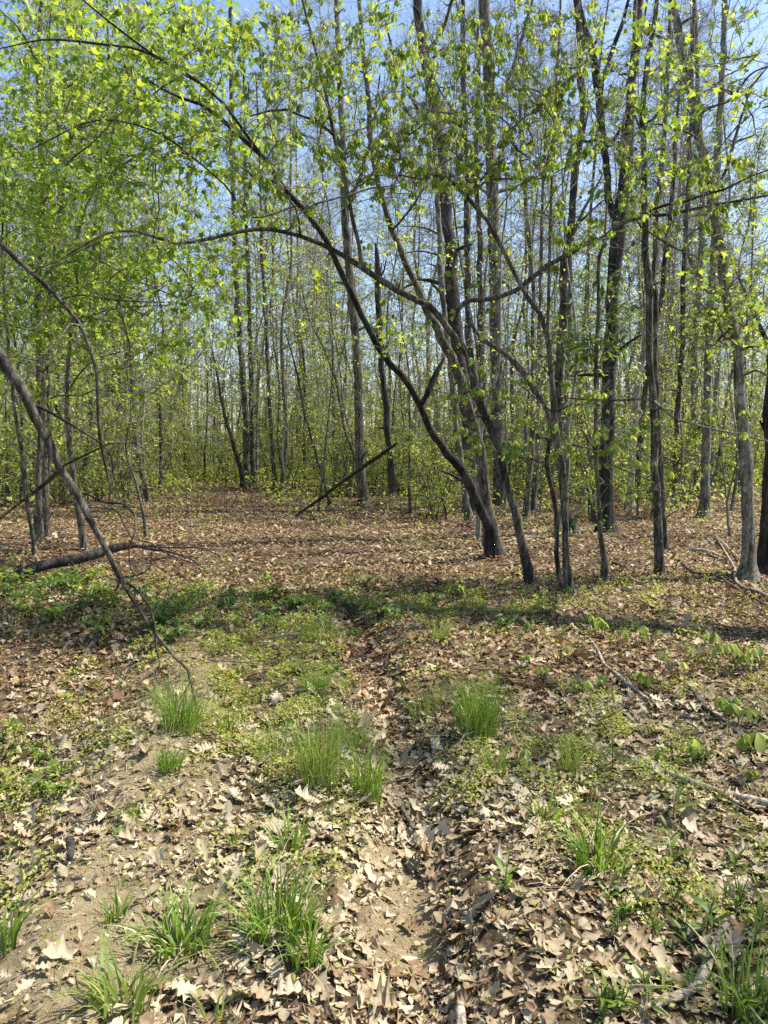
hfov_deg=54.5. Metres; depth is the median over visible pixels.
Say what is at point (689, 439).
shrub
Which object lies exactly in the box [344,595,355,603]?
seedling
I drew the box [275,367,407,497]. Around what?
shrub
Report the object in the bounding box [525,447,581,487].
shrub
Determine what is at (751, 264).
tree
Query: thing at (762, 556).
tree
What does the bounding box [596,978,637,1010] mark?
weed
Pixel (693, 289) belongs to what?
tree
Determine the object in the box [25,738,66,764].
weed
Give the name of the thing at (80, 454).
shrub
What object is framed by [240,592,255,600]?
seedling
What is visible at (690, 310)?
tree
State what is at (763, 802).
stick
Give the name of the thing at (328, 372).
sapling
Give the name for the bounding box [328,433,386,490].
shrub
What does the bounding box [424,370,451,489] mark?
sapling
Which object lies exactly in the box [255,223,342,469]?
tree
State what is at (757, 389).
tree
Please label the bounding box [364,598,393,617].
seedling
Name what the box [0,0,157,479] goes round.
tree
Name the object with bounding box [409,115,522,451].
tree
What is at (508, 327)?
tree
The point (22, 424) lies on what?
tree
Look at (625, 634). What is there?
seedling
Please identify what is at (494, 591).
seedling
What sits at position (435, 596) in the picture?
seedling
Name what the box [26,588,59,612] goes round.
weed
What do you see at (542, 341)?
tree
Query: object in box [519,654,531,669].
seedling
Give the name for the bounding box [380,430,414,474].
shrub
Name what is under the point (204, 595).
seedling
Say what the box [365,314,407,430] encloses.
sapling
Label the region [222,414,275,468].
shrub
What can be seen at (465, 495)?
tree
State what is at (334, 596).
seedling
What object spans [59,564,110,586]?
weed
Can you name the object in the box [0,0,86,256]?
tree
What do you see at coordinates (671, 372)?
shrub
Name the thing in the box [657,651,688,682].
seedling
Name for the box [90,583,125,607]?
weed
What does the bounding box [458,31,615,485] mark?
tree
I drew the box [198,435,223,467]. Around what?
shrub
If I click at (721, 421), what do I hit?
shrub
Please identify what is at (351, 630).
seedling
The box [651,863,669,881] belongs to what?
weed
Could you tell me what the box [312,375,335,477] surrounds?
sapling
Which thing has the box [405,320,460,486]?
sapling
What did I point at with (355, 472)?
dead tree
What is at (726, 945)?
weed
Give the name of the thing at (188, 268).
tree
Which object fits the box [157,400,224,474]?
shrub
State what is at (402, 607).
seedling
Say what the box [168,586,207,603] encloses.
weed
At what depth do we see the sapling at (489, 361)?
30.61 m
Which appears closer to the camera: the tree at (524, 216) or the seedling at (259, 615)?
the seedling at (259, 615)
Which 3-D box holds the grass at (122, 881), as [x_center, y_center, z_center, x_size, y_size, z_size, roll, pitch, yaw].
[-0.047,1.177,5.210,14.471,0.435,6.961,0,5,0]
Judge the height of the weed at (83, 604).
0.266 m
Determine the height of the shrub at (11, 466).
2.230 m
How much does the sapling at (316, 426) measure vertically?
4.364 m
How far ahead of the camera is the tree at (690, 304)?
38.66 m
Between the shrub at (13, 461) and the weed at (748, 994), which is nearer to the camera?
the weed at (748, 994)
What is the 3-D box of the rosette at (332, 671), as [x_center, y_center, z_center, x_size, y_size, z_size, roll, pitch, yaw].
[-0.378,1.113,5.263,0.221,0.057,0.223,-4,6,-37]
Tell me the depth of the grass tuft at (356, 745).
3.97 m
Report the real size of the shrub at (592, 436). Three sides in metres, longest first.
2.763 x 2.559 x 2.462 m
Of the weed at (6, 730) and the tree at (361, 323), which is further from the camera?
the tree at (361, 323)
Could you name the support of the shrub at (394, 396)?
on the ground at (72, 1003)
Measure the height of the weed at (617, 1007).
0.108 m
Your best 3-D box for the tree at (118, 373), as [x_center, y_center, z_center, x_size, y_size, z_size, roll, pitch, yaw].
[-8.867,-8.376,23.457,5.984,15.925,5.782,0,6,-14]
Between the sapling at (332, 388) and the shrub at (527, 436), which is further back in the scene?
the shrub at (527, 436)
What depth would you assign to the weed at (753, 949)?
2.30 m
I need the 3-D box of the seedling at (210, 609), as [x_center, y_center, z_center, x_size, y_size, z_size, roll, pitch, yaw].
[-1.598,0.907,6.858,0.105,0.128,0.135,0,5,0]
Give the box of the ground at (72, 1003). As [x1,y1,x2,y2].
[0,449,767,1023]
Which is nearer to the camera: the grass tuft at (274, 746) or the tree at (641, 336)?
the grass tuft at (274, 746)
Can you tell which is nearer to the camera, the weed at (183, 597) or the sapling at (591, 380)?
the weed at (183, 597)
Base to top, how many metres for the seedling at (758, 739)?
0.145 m
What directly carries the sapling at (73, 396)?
on the ground at (72, 1003)
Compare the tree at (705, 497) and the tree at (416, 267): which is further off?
the tree at (416, 267)
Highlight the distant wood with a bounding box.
[4,251,767,464]
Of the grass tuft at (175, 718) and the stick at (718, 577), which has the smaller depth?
the grass tuft at (175, 718)
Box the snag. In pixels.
[371,243,398,492]
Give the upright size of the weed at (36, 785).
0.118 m
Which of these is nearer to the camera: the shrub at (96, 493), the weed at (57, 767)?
the weed at (57, 767)
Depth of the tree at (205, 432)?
33.47 m
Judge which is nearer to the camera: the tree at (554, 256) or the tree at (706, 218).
the tree at (706, 218)
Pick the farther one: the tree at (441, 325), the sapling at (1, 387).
the tree at (441, 325)
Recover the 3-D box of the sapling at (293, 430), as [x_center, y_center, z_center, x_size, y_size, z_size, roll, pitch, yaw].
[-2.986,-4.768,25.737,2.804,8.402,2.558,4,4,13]
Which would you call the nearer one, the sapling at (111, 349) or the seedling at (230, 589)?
the seedling at (230, 589)
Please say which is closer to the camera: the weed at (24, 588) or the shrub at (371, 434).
the weed at (24, 588)
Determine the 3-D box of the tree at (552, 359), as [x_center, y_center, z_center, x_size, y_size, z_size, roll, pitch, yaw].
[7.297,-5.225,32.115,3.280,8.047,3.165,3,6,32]
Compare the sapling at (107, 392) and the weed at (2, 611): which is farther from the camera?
the sapling at (107, 392)
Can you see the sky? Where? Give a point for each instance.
(764, 7)
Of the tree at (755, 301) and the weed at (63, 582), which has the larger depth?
the tree at (755, 301)
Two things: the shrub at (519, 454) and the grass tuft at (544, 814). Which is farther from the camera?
the shrub at (519, 454)
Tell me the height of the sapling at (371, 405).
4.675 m
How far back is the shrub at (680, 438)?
33.64 m
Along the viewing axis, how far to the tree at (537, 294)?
47.18 m
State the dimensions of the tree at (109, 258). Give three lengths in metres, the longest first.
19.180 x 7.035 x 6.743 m
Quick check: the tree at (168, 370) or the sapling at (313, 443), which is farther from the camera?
the tree at (168, 370)
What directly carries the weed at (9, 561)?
on the ground at (72, 1003)
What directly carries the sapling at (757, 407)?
on the ground at (72, 1003)
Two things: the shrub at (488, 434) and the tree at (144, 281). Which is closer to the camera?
the shrub at (488, 434)
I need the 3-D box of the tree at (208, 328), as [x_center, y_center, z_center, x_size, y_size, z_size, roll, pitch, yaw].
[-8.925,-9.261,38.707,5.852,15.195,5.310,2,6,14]
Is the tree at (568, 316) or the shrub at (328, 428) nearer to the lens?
the tree at (568, 316)
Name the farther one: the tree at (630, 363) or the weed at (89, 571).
the tree at (630, 363)
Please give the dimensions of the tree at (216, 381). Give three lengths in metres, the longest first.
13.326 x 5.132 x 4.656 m
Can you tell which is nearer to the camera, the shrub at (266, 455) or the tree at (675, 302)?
the shrub at (266, 455)
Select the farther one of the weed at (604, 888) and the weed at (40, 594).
the weed at (40, 594)
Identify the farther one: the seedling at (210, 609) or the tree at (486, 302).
the tree at (486, 302)
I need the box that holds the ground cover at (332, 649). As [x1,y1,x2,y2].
[0,459,767,1023]
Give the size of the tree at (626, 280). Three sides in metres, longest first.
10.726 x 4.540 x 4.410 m
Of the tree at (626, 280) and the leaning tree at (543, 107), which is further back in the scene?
the tree at (626, 280)
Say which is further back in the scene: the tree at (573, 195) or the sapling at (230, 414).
the sapling at (230, 414)
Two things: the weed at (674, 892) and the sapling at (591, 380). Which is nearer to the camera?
the weed at (674, 892)
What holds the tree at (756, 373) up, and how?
on the ground at (72, 1003)
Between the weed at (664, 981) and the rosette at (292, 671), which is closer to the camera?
the weed at (664, 981)
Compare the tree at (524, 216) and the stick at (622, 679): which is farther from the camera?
the tree at (524, 216)
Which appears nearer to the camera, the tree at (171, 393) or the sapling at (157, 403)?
the sapling at (157, 403)
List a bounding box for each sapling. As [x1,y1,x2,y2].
[0,119,207,549]
[0,173,89,554]
[0,236,48,507]
[0,288,34,417]
[0,292,35,471]
[4,106,124,540]
[56,358,93,469]
[56,364,85,446]
[62,320,208,536]
[69,329,113,479]
[72,333,131,498]
[72,334,123,490]
[77,257,138,486]
[93,335,129,482]
[95,227,186,499]
[102,310,141,460]
[107,355,152,495]
[142,361,169,476]
[148,381,173,475]
[148,385,172,464]
[184,340,258,488]
[205,389,230,478]
[216,270,288,441]
[218,383,239,462]
[245,325,337,506]
[247,376,273,462]
[256,258,328,490]
[258,268,315,496]
[258,389,277,469]
[260,369,276,431]
[264,340,293,477]
[274,273,378,492]
[294,270,372,510]
[294,348,325,468]
[297,383,329,469]
[306,300,367,491]
[307,246,371,498]
[308,308,348,475]
[309,312,366,476]
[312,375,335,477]
[318,351,353,467]
[320,353,350,465]
[355,205,447,512]
[362,382,381,436]
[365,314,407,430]
[387,328,443,510]
[390,342,423,433]
[393,320,432,436]
[398,385,416,426]
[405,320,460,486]
[411,373,433,438]
[415,352,451,483]
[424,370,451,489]
[432,74,581,538]
[467,227,551,517]
[485,299,517,384]
[485,324,514,429]
[496,98,641,534]
[503,306,558,488]
[506,345,545,458]
[510,330,565,520]
[524,344,581,511]
[537,141,643,579]
[540,312,589,425]
[541,312,587,476]
[551,239,625,501]
[562,352,591,448]
[564,268,630,460]
[567,320,598,477]
[568,351,600,483]
[569,287,602,467]
[570,313,603,470]
[601,320,645,485]
[604,226,696,501]
[615,360,631,435]
[634,231,719,506]
[640,337,683,462]
[660,302,701,476]
[661,303,733,508]
[663,342,698,485]
[664,261,734,498]
[673,275,752,507]
[678,240,767,536]
[681,320,723,476]
[692,198,767,510]
[707,248,767,452]
[712,329,732,445]
[717,265,767,493]
[722,352,763,451]
[735,357,766,449]
[748,348,766,469]
[748,390,763,462]
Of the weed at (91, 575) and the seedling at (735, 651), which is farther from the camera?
the weed at (91, 575)
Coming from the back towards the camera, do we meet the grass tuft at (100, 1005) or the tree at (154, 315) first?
the tree at (154, 315)
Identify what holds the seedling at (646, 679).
on the ground at (72, 1003)
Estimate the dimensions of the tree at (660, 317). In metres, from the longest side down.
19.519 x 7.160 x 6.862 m
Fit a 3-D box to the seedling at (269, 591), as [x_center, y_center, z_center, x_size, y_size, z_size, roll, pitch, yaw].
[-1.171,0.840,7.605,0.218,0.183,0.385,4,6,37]
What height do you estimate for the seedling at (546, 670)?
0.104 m
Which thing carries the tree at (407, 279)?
on the ground at (72, 1003)
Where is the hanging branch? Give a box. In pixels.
[0,161,183,532]
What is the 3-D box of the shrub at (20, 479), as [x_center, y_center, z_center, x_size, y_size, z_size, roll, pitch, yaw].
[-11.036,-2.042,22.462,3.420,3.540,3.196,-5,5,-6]
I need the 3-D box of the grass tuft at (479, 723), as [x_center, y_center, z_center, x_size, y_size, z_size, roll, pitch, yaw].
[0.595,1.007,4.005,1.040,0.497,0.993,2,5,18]
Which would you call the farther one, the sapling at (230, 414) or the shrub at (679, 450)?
the sapling at (230, 414)
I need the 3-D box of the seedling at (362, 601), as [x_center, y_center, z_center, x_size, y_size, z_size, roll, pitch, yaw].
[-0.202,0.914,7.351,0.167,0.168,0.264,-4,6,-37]
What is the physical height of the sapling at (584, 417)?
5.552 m
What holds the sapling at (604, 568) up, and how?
on the ground at (72, 1003)
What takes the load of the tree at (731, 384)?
on the ground at (72, 1003)
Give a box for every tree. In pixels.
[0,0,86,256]
[0,0,139,493]
[0,0,150,496]
[0,0,152,514]
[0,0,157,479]
[0,0,214,495]
[0,0,298,543]
[0,0,504,557]
[0,2,135,335]
[0,3,283,536]
[0,141,80,484]
[0,145,69,449]
[0,162,53,437]
[0,190,87,440]
[0,226,55,451]
[4,0,229,503]
[8,67,110,468]
[27,0,186,491]
[32,342,85,417]
[34,229,134,446]
[37,154,146,415]
[49,0,767,585]
[51,96,158,472]
[51,283,111,422]
[52,200,143,462]
[53,140,136,387]
[56,58,174,476]
[58,101,185,468]
[63,225,164,482]
[81,110,177,400]
[81,227,159,419]
[84,274,155,423]
[93,132,224,493]
[98,150,168,455]
[101,290,167,437]
[110,191,200,420]
[121,77,242,473]
[137,195,200,459]
[141,307,201,464]
[146,304,190,452]
[147,221,211,455]
[147,268,226,477]
[147,333,190,442]
[161,177,251,468]
[162,323,209,440]
[163,263,240,481]
[166,187,260,465]
[173,0,294,487]
[173,186,275,480]
[185,56,313,484]
[189,85,313,479]
[191,209,264,462]
[192,3,350,483]
[193,298,242,455]
[195,81,338,428]
[201,252,278,444]
[208,99,326,438]
[212,42,374,494]
[216,75,314,490]
[218,214,305,459]
[219,206,327,469]
[221,107,337,467]
[225,184,324,433]
[231,124,360,480]
[236,0,413,481]
[238,54,365,475]
[255,0,507,547]
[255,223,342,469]
[258,232,344,477]
[259,115,369,462]
[261,204,341,439]
[277,174,361,444]
[277,218,352,445]
[278,246,345,459]
[281,227,349,428]
[282,199,366,434]
[286,263,362,460]
[287,0,404,507]
[289,91,404,438]
[290,147,389,462]
[293,342,338,455]
[294,248,389,439]
[295,254,377,437]
[295,442,397,516]
[299,0,718,594]
[303,176,409,451]
[313,148,396,434]
[323,231,385,414]
[334,109,443,440]
[335,183,425,474]
[335,295,380,426]
[341,201,410,433]
[342,134,448,472]
[348,12,486,431]
[350,251,441,478]
[361,27,511,521]
[361,126,462,429]
[361,303,419,430]
[362,0,547,490]
[364,0,499,511]
[370,6,516,474]
[373,300,423,421]
[384,103,542,426]
[386,283,448,436]
[387,164,477,475]
[389,98,519,454]
[396,0,593,419]
[398,0,569,506]
[400,0,519,480]
[400,72,528,475]
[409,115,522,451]
[414,230,474,464]
[432,349,458,451]
[434,5,593,519]
[443,194,518,366]
[445,18,514,446]
[445,95,605,479]
[457,34,591,473]
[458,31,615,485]
[459,203,524,403]
[464,169,556,422]
[465,252,536,474]
[473,0,727,534]
[473,4,635,439]
[476,263,529,408]
[477,123,575,432]
[489,257,543,426]
[496,0,767,261]
[500,21,638,480]
[501,0,679,534]
[502,206,575,376]
[502,207,576,411]
[503,0,686,481]
[508,230,563,400]
[512,93,602,510]
[514,0,767,575]
[514,41,611,502]
[517,184,601,347]
[518,186,603,382]
[521,298,592,463]
[528,265,581,399]
[536,217,642,461]
[538,36,696,488]
[545,243,621,429]
[554,83,678,414]
[566,0,767,581]
[567,0,740,549]
[567,235,621,406]
[575,0,755,472]
[575,2,762,499]
[575,145,673,437]
[576,58,707,412]
[578,198,643,373]
[589,192,715,452]
[590,284,648,468]
[597,0,767,480]
[600,148,716,378]
[602,29,743,502]
[603,28,763,398]
[614,0,767,498]
[615,304,690,472]
[618,101,742,440]
[618,218,691,418]
[618,319,684,449]
[619,199,690,508]
[620,237,704,425]
[623,0,767,492]
[627,141,746,402]
[628,207,702,391]
[629,0,756,506]
[631,179,703,459]
[632,138,747,464]
[636,0,767,517]
[640,276,704,443]
[658,186,736,413]
[658,192,760,421]
[659,123,767,487]
[662,154,742,413]
[663,104,767,345]
[664,226,724,404]
[670,126,767,425]
[674,199,759,348]
[680,40,767,575]
[703,184,767,424]
[715,232,767,404]
[716,292,765,430]
[730,114,767,349]
[734,102,767,331]
[736,105,767,325]
[745,314,767,410]
[752,351,767,428]
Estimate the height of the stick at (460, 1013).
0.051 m
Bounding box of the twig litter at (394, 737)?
[0,495,767,1023]
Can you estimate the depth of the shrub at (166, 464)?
38.23 m
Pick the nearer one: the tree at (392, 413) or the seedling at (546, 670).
the seedling at (546, 670)
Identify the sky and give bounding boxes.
[0,0,767,446]
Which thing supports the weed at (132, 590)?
on the ground at (72, 1003)
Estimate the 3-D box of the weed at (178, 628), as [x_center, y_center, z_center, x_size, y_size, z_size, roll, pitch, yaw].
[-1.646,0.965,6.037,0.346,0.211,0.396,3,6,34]
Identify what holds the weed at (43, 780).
on the ground at (72, 1003)
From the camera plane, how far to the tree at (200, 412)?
50.36 m
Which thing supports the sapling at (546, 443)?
on the ground at (72, 1003)
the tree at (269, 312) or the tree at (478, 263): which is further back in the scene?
the tree at (269, 312)
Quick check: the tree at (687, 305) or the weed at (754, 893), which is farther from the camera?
the tree at (687, 305)
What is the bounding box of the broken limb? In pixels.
[0,345,213,708]
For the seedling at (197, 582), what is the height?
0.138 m
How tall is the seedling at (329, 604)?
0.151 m
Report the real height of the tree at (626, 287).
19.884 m
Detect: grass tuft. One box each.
[0,864,79,958]
[20,924,210,1023]
[52,760,162,815]
[87,882,146,925]
[89,869,259,1011]
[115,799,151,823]
[118,663,252,739]
[142,738,218,775]
[184,830,408,973]
[188,970,257,1023]
[204,700,249,733]
[225,818,241,849]
[231,719,307,764]
[238,801,328,868]
[260,891,357,990]
[270,713,433,817]
[273,695,371,792]
[276,614,379,644]
[291,666,345,695]
[316,697,396,754]
[392,667,455,724]
[410,657,573,749]
[421,612,461,641]
[470,734,518,775]
[490,767,570,832]
[534,794,684,895]
[543,723,606,774]
[561,771,609,823]
[604,913,767,1023]
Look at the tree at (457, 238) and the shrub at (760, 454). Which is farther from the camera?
the shrub at (760, 454)
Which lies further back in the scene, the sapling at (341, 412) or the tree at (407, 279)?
the tree at (407, 279)
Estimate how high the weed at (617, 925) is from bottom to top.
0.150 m
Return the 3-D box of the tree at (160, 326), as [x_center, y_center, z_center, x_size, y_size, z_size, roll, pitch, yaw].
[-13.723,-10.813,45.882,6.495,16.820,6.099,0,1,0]
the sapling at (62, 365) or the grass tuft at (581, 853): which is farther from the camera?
the sapling at (62, 365)
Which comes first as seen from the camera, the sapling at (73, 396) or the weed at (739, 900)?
the weed at (739, 900)
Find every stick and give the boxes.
[65,836,74,861]
[73,620,131,668]
[279,609,316,615]
[399,805,434,835]
[455,1001,466,1023]
[504,536,547,541]
[580,560,625,566]
[589,638,665,708]
[625,754,767,808]
[639,915,735,1010]
[669,547,765,604]
[673,674,766,745]
[689,548,727,558]
[715,535,767,597]
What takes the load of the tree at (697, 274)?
on the ground at (72, 1003)
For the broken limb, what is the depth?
4.29 m
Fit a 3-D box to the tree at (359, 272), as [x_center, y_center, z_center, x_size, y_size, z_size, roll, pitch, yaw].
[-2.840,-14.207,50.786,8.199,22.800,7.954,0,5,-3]
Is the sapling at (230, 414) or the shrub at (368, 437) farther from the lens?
the sapling at (230, 414)
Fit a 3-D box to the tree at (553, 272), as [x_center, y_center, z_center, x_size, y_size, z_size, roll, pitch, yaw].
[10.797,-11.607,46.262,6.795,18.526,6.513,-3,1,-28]
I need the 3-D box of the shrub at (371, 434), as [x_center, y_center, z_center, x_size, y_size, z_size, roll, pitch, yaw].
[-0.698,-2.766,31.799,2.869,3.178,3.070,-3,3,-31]
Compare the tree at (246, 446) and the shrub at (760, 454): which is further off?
the shrub at (760, 454)
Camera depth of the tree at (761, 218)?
43.84 m
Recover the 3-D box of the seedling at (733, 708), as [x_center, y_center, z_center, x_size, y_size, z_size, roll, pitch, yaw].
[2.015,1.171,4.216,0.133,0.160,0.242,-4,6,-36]
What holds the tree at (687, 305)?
on the ground at (72, 1003)
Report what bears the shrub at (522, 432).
on the ground at (72, 1003)
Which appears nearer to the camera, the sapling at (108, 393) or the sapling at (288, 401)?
the sapling at (108, 393)
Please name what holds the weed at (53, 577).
on the ground at (72, 1003)
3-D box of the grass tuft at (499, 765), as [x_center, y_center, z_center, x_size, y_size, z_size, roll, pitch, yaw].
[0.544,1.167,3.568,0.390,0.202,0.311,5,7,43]
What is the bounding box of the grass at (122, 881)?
[0,577,767,1023]
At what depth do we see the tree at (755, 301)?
49.13 m
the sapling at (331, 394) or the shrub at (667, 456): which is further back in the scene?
the sapling at (331, 394)
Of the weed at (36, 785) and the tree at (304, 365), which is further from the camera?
the tree at (304, 365)
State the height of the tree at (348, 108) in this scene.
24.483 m
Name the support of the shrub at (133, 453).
on the ground at (72, 1003)
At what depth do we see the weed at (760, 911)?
2.44 m
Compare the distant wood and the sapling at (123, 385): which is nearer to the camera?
the sapling at (123, 385)
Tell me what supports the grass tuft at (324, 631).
on the ground at (72, 1003)
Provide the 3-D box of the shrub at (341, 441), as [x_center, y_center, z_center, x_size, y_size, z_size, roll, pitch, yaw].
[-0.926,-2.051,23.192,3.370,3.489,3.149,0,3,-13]
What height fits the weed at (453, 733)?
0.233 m
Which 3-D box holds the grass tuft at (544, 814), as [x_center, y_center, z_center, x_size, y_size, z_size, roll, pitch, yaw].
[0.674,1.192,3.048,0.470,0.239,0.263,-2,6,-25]
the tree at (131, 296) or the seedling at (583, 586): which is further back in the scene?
the tree at (131, 296)
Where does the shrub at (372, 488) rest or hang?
on the ground at (72, 1003)
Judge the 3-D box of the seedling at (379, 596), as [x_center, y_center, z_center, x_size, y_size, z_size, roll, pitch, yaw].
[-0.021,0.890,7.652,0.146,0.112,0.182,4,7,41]
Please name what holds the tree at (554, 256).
on the ground at (72, 1003)
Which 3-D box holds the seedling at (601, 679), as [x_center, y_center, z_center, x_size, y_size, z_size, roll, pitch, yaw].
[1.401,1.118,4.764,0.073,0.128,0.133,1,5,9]
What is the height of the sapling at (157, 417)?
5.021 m
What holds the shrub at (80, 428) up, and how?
on the ground at (72, 1003)
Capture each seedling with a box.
[180,580,204,588]
[192,617,210,628]
[201,593,210,604]
[204,605,214,613]
[217,595,234,609]
[222,586,236,595]
[226,609,241,617]
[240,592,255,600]
[249,583,283,602]
[252,610,278,620]
[256,614,266,620]
[264,600,286,611]
[264,613,278,625]
[272,591,290,597]
[282,595,310,609]
[284,600,296,608]
[313,605,324,614]
[317,599,333,611]
[325,587,345,604]
[337,624,360,635]
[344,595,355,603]
[348,571,381,584]
[352,628,363,638]
[353,597,373,611]
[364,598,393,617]
[369,603,388,614]
[372,592,386,601]
[382,603,411,615]
[384,608,402,620]
[432,592,445,602]
[441,584,464,594]
[452,586,460,600]
[475,586,497,597]
[493,614,516,629]
[517,749,530,773]
[519,589,530,596]
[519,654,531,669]
[523,620,534,632]
[533,603,562,616]
[534,667,549,678]
[539,589,548,600]
[559,645,572,661]
[564,586,572,592]
[570,678,592,694]
[576,584,585,600]
[588,615,608,634]
[597,675,607,693]
[618,630,627,638]
[625,673,635,687]
[635,626,661,644]
[636,672,654,691]
[650,746,667,764]
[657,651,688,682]
[679,738,700,755]
[688,747,710,761]
[702,635,709,649]
[707,633,722,657]
[714,697,739,715]
[716,703,762,727]
[724,643,752,669]
[735,732,767,755]
[743,769,760,782]
[746,647,763,669]
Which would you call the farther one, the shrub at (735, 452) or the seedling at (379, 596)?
the shrub at (735, 452)
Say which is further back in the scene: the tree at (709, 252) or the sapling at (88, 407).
the tree at (709, 252)
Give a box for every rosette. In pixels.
[109,824,124,842]
[280,666,306,674]
[319,662,348,673]
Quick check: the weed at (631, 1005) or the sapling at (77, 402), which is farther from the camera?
the sapling at (77, 402)
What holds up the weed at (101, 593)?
on the ground at (72, 1003)
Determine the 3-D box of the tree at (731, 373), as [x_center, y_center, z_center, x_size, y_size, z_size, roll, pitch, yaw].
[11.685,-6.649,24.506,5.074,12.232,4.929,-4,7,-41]
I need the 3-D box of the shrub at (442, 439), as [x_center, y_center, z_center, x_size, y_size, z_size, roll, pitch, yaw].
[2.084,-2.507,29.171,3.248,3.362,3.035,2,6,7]
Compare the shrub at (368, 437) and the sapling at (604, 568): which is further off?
the shrub at (368, 437)
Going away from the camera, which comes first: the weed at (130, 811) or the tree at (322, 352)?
the weed at (130, 811)
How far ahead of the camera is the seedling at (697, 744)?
3.84 m
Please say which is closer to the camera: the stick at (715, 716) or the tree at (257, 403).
the stick at (715, 716)
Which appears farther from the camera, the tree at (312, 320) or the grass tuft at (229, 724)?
the tree at (312, 320)
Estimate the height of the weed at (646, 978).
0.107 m
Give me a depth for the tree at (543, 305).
55.30 m
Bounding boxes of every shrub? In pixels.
[0,373,56,499]
[0,374,17,459]
[0,376,64,504]
[0,380,118,502]
[0,408,63,497]
[0,427,18,501]
[0,440,19,494]
[1,363,63,490]
[1,394,62,479]
[1,425,33,493]
[3,420,97,505]
[8,396,116,504]
[32,422,103,482]
[45,394,113,475]
[52,365,176,508]
[53,419,136,501]
[56,434,98,484]
[57,371,184,497]
[71,393,158,495]
[73,408,105,453]
[96,419,155,482]
[100,403,186,486]
[102,388,190,477]
[111,424,152,480]
[130,434,172,481]
[138,411,201,482]
[140,423,187,470]
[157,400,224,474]
[163,425,203,480]
[163,428,203,471]
[172,417,210,468]
[174,427,207,466]
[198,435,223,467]
[202,418,262,483]
[204,405,267,479]
[204,408,264,479]
[204,442,240,481]
[222,402,276,455]
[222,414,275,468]
[232,420,282,474]
[242,441,278,478]
[254,415,329,489]
[255,440,283,475]
[264,424,314,473]
[266,431,306,475]
[273,405,329,475]
[274,392,388,490]
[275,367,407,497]
[294,418,332,472]
[298,443,328,475]
[302,400,367,476]
[308,400,393,496]
[324,405,407,486]
[326,417,390,469]
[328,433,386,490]
[328,437,385,492]
[330,387,413,489]
[355,435,414,495]
[363,406,434,475]
[365,422,386,477]
[366,388,450,481]
[371,400,450,494]
[373,418,422,495]
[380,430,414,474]
[387,419,490,520]
[391,430,443,483]
[401,409,461,487]
[402,440,475,514]
[414,376,516,493]
[417,402,460,484]
[440,401,517,474]
[453,431,493,469]
[486,398,553,495]
[490,409,546,474]
[490,412,548,488]
[507,407,546,464]
[507,434,528,478]
[509,393,576,463]
[509,431,562,497]
[519,360,659,522]
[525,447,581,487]
[555,428,593,483]
[576,413,649,476]
[589,431,627,482]
[590,355,729,497]
[599,414,650,483]
[613,403,650,476]
[613,406,713,515]
[616,379,761,501]
[620,412,690,472]
[645,417,691,471]
[647,409,691,468]
[679,436,715,483]
[681,397,761,458]
[681,397,763,486]
[690,438,735,482]
[691,435,735,484]
[711,413,763,481]
[714,418,764,483]
[750,422,763,470]
[753,436,764,474]
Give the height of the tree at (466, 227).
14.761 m
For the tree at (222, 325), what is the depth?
44.42 m
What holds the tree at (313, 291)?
on the ground at (72, 1003)
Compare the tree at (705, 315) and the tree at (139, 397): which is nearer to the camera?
the tree at (139, 397)
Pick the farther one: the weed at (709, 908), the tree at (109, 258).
the tree at (109, 258)
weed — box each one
[0,566,34,588]
[0,571,62,602]
[0,572,7,583]
[0,573,15,604]
[0,580,41,595]
[0,603,17,615]
[0,713,22,734]
[0,724,20,740]
[0,736,39,756]
[0,782,12,794]
[1,546,36,571]
[5,568,59,598]
[5,591,52,618]
[15,767,47,796]
[18,764,48,783]
[20,737,48,756]
[23,569,97,592]
[24,765,59,788]
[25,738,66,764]
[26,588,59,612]
[27,577,56,590]
[36,778,78,796]
[38,760,74,778]
[39,602,74,620]
[39,749,78,773]
[45,569,72,585]
[47,566,88,581]
[47,584,105,610]
[55,574,82,588]
[56,586,114,613]
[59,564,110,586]
[63,570,104,584]
[67,577,105,596]
[71,581,109,600]
[82,615,109,638]
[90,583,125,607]
[90,586,112,601]
[91,604,113,627]
[98,570,136,592]
[120,579,156,604]
[135,589,181,614]
[137,583,174,598]
[144,621,187,645]
[145,596,193,621]
[145,608,171,623]
[147,592,186,604]
[148,614,203,639]
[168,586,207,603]
[187,582,212,597]
[441,701,463,743]
[480,849,534,894]
[585,970,621,1023]
[593,984,611,1020]
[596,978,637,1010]
[597,727,635,768]
[598,870,621,914]
[601,972,622,1009]
[602,907,630,939]
[602,988,628,1011]
[603,851,633,894]
[607,977,638,1023]
[611,901,629,923]
[615,895,633,921]
[625,887,655,914]
[627,963,660,995]
[641,904,667,945]
[644,984,668,1016]
[646,915,675,949]
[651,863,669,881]
[651,965,676,993]
[656,814,694,869]
[658,877,684,918]
[659,776,699,817]
[659,932,671,947]
[672,914,693,947]
[674,966,707,1008]
[677,899,698,921]
[680,853,696,869]
[682,881,734,930]
[697,937,724,971]
[716,878,734,908]
[716,929,738,953]
[721,848,750,868]
[723,944,746,982]
[724,875,746,903]
[726,983,765,1021]
[730,872,756,912]
[733,944,757,969]
[739,1005,767,1023]
[740,903,767,931]
[740,972,767,1020]
[742,916,767,943]
[746,873,766,911]
[751,986,765,1019]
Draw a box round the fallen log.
[0,542,219,584]
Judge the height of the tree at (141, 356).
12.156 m
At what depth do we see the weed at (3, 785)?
3.75 m

